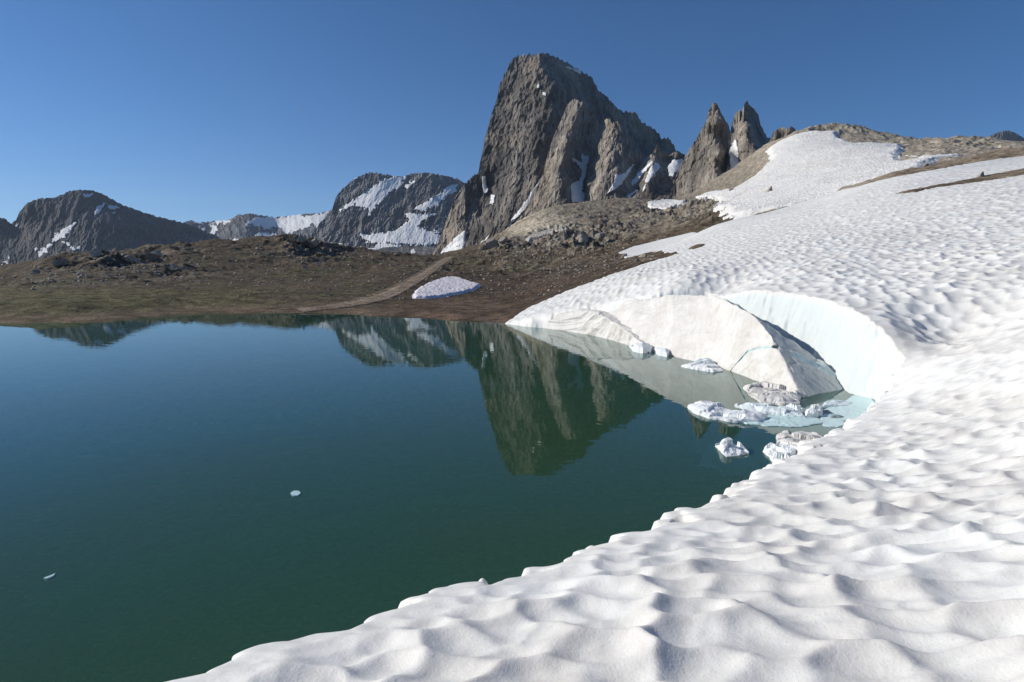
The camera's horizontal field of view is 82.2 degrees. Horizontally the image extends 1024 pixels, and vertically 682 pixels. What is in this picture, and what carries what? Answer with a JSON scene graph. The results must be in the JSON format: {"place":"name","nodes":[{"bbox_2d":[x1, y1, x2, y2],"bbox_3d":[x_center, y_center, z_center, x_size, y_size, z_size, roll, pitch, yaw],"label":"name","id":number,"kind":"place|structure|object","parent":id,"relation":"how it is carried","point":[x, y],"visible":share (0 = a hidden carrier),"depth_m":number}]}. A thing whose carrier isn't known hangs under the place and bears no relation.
{"place":"outdoors","nodes":[
{"label":"outdoors","id":0,"kind":"place"},
{"bbox_2d":[0,189,221,264],"bbox_3d":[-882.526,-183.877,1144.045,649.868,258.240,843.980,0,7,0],"label":"mountain","id":1,"kind":"structure","parent":0,"point":[80,221],"depth_m":1180.70},
{"bbox_2d":[188,210,330,240],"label":"ridge","id":2,"kind":"structure","parent":0,"point":[239,226],"depth_m":2019.69},
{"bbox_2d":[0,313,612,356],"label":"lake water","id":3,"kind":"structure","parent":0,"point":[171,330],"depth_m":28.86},
{"bbox_2d":[43,573,55,581],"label":"ice floe","id":4,"kind":"object","parent":3,"relation":"on","point":[49,578],"visible":1,"depth_m":5.72},
{"bbox_2d":[290,491,300,498],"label":"ice floe","id":5,"kind":"object","parent":3,"relation":"on","point":[295,494],"visible":1,"depth_m":7.88},
{"bbox_2d":[545,308,653,370],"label":"ice block","id":6,"kind":"structure","parent":3,"relation":"in","point":[603,324],"depth_m":27.78},
{"bbox_2d":[628,342,652,360],"bbox_3d":[5.243,0.212,23.977,1.044,0.661,4.703,1,7,8],"label":"ice chunk","id":7,"kind":"object","parent":3,"relation":"on","point":[641,351],"visible":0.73,"depth_m":22.21},
{"bbox_2d":[653,347,669,363],"bbox_3d":[5.763,0.398,22.623,0.715,0.602,3.528,2,7,11],"label":"ice chunk","id":8,"kind":"object","parent":3,"relation":"on","point":[661,355],"visible":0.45,"depth_m":21.36},
{"bbox_2d":[678,362,724,380],"bbox_3d":[6.196,0.932,18.662,1.243,0.481,1.550,-3,8,-28],"label":"ice floe","id":9,"kind":"object","parent":3,"relation":"on","point":[708,371],"visible":0.95,"depth_m":18.26},
{"bbox_2d":[693,358,716,363],"bbox_3d":[6.546,0.801,19.447,0.820,0.563,1.763,4,8,31],"label":"ice chunk","id":10,"kind":"object","parent":9,"relation":"on","point":[699,360],"visible":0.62,"depth_m":18.97},
{"bbox_2d":[591,294,842,406],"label":"ice block","id":11,"kind":"structure","parent":3,"relation":"in","point":[740,345],"depth_m":18.91},
{"bbox_2d":[683,401,767,434],"bbox_3d":[4.405,1.624,12.537,1.098,0.515,1.995,-5,9,-38],"label":"ice floe","id":12,"kind":"object","parent":3,"relation":"on","point":[713,416],"visible":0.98,"depth_m":12.20},
{"bbox_2d":[711,437,751,476],"bbox_3d":[3.750,1.935,10.074,0.563,0.593,1.035,0,7,0],"label":"ice chunk","id":13,"kind":"object","parent":3,"relation":"on","point":[729,457],"visible":1,"depth_m":9.78},
{"bbox_2d":[699,405,827,469],"bbox_3d":[7.110,2.011,13.513,3.040,1.016,6.678,7,9,45],"label":"ice shelf","id":14,"kind":"object","parent":3,"relation":"in","point":[754,446],"visible":0.06,"depth_m":11.82},
{"bbox_2d":[830,414,843,417],"bbox_3d":[6.829,1.628,12.389,0.465,0.111,0.260,-3,7,-24],"label":"ice shard","id":15,"kind":"object","parent":14,"relation":"on","point":[836,416],"visible":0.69,"depth_m":12.35},
{"bbox_2d":[732,402,805,417],"bbox_3d":[5.664,1.622,12.917,1.656,0.460,0.832,5,8,33],"label":"ice floe","id":16,"kind":"object","parent":3,"relation":"on","point":[767,408],"visible":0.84,"depth_m":12.66},
{"bbox_2d":[740,381,803,406],"bbox_3d":[6.481,1.401,14.585,1.347,0.513,2.742,1,7,7],"label":"ice floe","id":17,"kind":"object","parent":3,"relation":"on","point":[773,394],"visible":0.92,"depth_m":14.24},
{"bbox_2d":[760,442,796,467],"bbox_3d":[4.496,1.958,9.788,0.675,0.506,1.314,4,8,31],"label":"ice chunk","id":18,"kind":"object","parent":3,"relation":"on","point":[771,452],"visible":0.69,"depth_m":9.72},
{"bbox_2d":[740,415,824,438],"bbox_3d":[5.511,1.778,12.033,1.983,0.343,1.068,0,7,0],"label":"ice floe","id":19,"kind":"object","parent":3,"relation":"on","point":[770,426],"visible":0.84,"depth_m":11.72},
{"bbox_2d":[781,403,803,414],"bbox_3d":[6.115,1.608,12.842,0.548,0.505,0.773,3,7,17],"label":"ice chunk","id":20,"kind":"object","parent":3,"relation":"on","point":[798,408],"visible":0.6,"depth_m":12.74},
{"bbox_2d":[774,430,823,444],"bbox_3d":[5.138,1.905,10.364,0.959,0.481,1.599,3,7,23],"label":"ice floe","id":21,"kind":"object","parent":3,"relation":"on","point":[787,437],"visible":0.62,"depth_m":10.47},
{"bbox_2d":[804,404,822,418],"bbox_3d":[6.539,1.639,12.663,0.371,0.501,1.070,7,9,42],"label":"ice chunk","id":22,"kind":"object","parent":3,"relation":"on","point":[815,410],"visible":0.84,"depth_m":12.44},
{"bbox_2d":[822,400,852,408],"bbox_3d":[7.438,1.594,13.600,1.340,0.366,0.517,-3,8,-27],"label":"ice floe","id":23,"kind":"object","parent":3,"relation":"on","point":[831,403],"visible":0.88,"depth_m":13.53},
{"bbox_2d":[819,395,873,432],"bbox_3d":[7.515,1.601,13.032,0.954,0.145,4.199,7,9,44],"label":"ice floe","id":24,"kind":"object","parent":3,"relation":"on","point":[858,406],"visible":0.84,"depth_m":12.78},
{"bbox_2d":[0,418,743,681],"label":"lake bed","id":25,"kind":"object","parent":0,"point":[168,560],"visible":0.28,"depth_m":15.28},
{"bbox_2d":[293,257,454,312],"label":"path","id":26,"kind":"structure","parent":0,"point":[398,289],"depth_m":60.87},
{"bbox_2d":[310,172,464,247],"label":"mountain","id":27,"kind":"structure","parent":0,"point":[373,210],"depth_m":1525.93},
{"bbox_2d":[368,246,435,254],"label":"hill","id":28,"kind":"structure","parent":0,"point":[426,250],"depth_m":707.39},
{"bbox_2d":[0,122,1023,462],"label":"ground","id":29,"kind":"structure","parent":0,"point":[62,402],"depth_m":31.53},
{"bbox_2d":[32,269,39,273],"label":"boulder","id":30,"kind":"object","parent":29,"relation":"on","point":[35,271],"visible":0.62,"depth_m":73.42},
{"bbox_2d":[51,258,68,265],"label":"boulder","id":31,"kind":"object","parent":29,"relation":"on","point":[62,261],"visible":1,"depth_m":85.28},
{"bbox_2d":[89,248,101,256],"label":"boulder","id":32,"kind":"object","parent":29,"relation":"on","point":[94,252],"visible":0.98,"depth_m":91.83},
{"bbox_2d":[123,255,139,262],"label":"boulder","id":33,"kind":"object","parent":29,"relation":"on","point":[131,259],"visible":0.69,"depth_m":89.84},
{"bbox_2d":[146,250,161,258],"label":"boulder","id":34,"kind":"object","parent":29,"relation":"on","point":[156,254],"visible":1,"depth_m":99.86},
{"bbox_2d":[170,264,179,269],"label":"boulder","id":35,"kind":"object","parent":29,"relation":"on","point":[173,266],"visible":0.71,"depth_m":81.31},
{"bbox_2d":[297,234,307,243],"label":"boulder","id":36,"kind":"object","parent":29,"relation":"on","point":[301,239],"visible":1,"depth_m":140.87},
{"bbox_2d":[310,239,318,246],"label":"boulder","id":37,"kind":"object","parent":29,"relation":"on","point":[314,242],"visible":1,"depth_m":142.19},
{"bbox_2d":[0,199,715,313],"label":"loose stones","id":38,"kind":"object","parent":29,"relation":"on","point":[204,256],"visible":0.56,"depth_m":95.78},
{"bbox_2d":[412,276,480,298],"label":"snow patch","id":39,"kind":"object","parent":29,"relation":"on","point":[443,287],"visible":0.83,"depth_m":69.38},
{"bbox_2d":[485,238,498,249],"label":"boulder","id":40,"kind":"object","parent":29,"relation":"on","point":[490,243],"visible":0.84,"depth_m":179.80},
{"bbox_2d":[498,236,507,244],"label":"boulder","id":41,"kind":"object","parent":29,"relation":"on","point":[503,240],"visible":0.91,"depth_m":180.49},
{"bbox_2d":[525,225,567,241],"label":"rock outcrop","id":42,"kind":"object","parent":29,"relation":"on","point":[532,237],"visible":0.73,"depth_m":193.65},
{"bbox_2d":[444,53,684,246],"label":"rock peak","id":43,"kind":"object","parent":29,"relation":"on","point":[538,93],"visible":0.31,"depth_m":692.23},
{"bbox_2d":[433,185,464,254],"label":"rock buttress","id":44,"kind":"object","parent":43,"relation":"attached to","point":[452,236],"visible":0.62,"depth_m":601.46},
{"bbox_2d":[515,98,600,222],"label":"rock buttress","id":45,"kind":"object","parent":43,"relation":"attached to","point":[563,180],"visible":0.3,"depth_m":601.70},
{"bbox_2d":[584,118,643,200],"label":"rock buttress","id":46,"kind":"object","parent":43,"relation":"attached to","point":[617,157],"visible":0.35,"depth_m":570.80},
{"bbox_2d":[626,146,684,199],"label":"rock rib","id":47,"kind":"object","parent":43,"relation":"attached to","point":[654,177],"visible":0.11,"depth_m":553.73},
{"bbox_2d":[575,234,587,242],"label":"boulder","id":48,"kind":"object","parent":29,"relation":"on","point":[582,238],"visible":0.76,"depth_m":166.03},
{"bbox_2d":[167,156,1023,681],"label":"snowfield","id":49,"kind":"structure","parent":29,"relation":"on","point":[881,538],"depth_m":5.13},
{"bbox_2d":[595,232,604,241],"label":"boulder","id":50,"kind":"object","parent":29,"relation":"on","point":[600,237],"visible":1,"depth_m":165.47},
{"bbox_2d":[647,199,686,208],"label":"snow patch","id":51,"kind":"object","parent":29,"relation":"on","point":[663,204],"visible":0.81,"depth_m":244.76},
{"bbox_2d":[672,102,730,199],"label":"rock tower","id":52,"kind":"structure","parent":29,"relation":"on","point":[704,162],"depth_m":458.63},
{"bbox_2d":[727,101,769,170],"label":"rock tower","id":53,"kind":"structure","parent":29,"relation":"on","point":[748,136],"depth_m":433.88},
{"bbox_2d":[744,469,754,479],"bbox_3d":[4.060,2.605,10.000,0.785,0.792,0.970,4,8,26],"label":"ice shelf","id":54,"kind":"object","parent":29,"relation":"on","point":[747,476],"visible":0.03,"depth_m":10.06},
{"bbox_2d":[769,126,795,141],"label":"rock knob","id":55,"kind":"object","parent":29,"relation":"on","point":[778,133],"visible":0.12,"depth_m":344.26},
{"bbox_2d":[695,130,960,219],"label":"snow bowl","id":56,"kind":"object","parent":29,"relation":"on","point":[802,167],"visible":0.86,"depth_m":174.53},
{"bbox_2d":[0,0,1023,223],"label":"sky","id":57,"kind":"structure","parent":0,"point":[181,111]},
{"bbox_2d":[989,130,1023,140],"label":"peak","id":58,"kind":"structure","parent":0,"point":[1008,135],"depth_m":2314.29}
]}

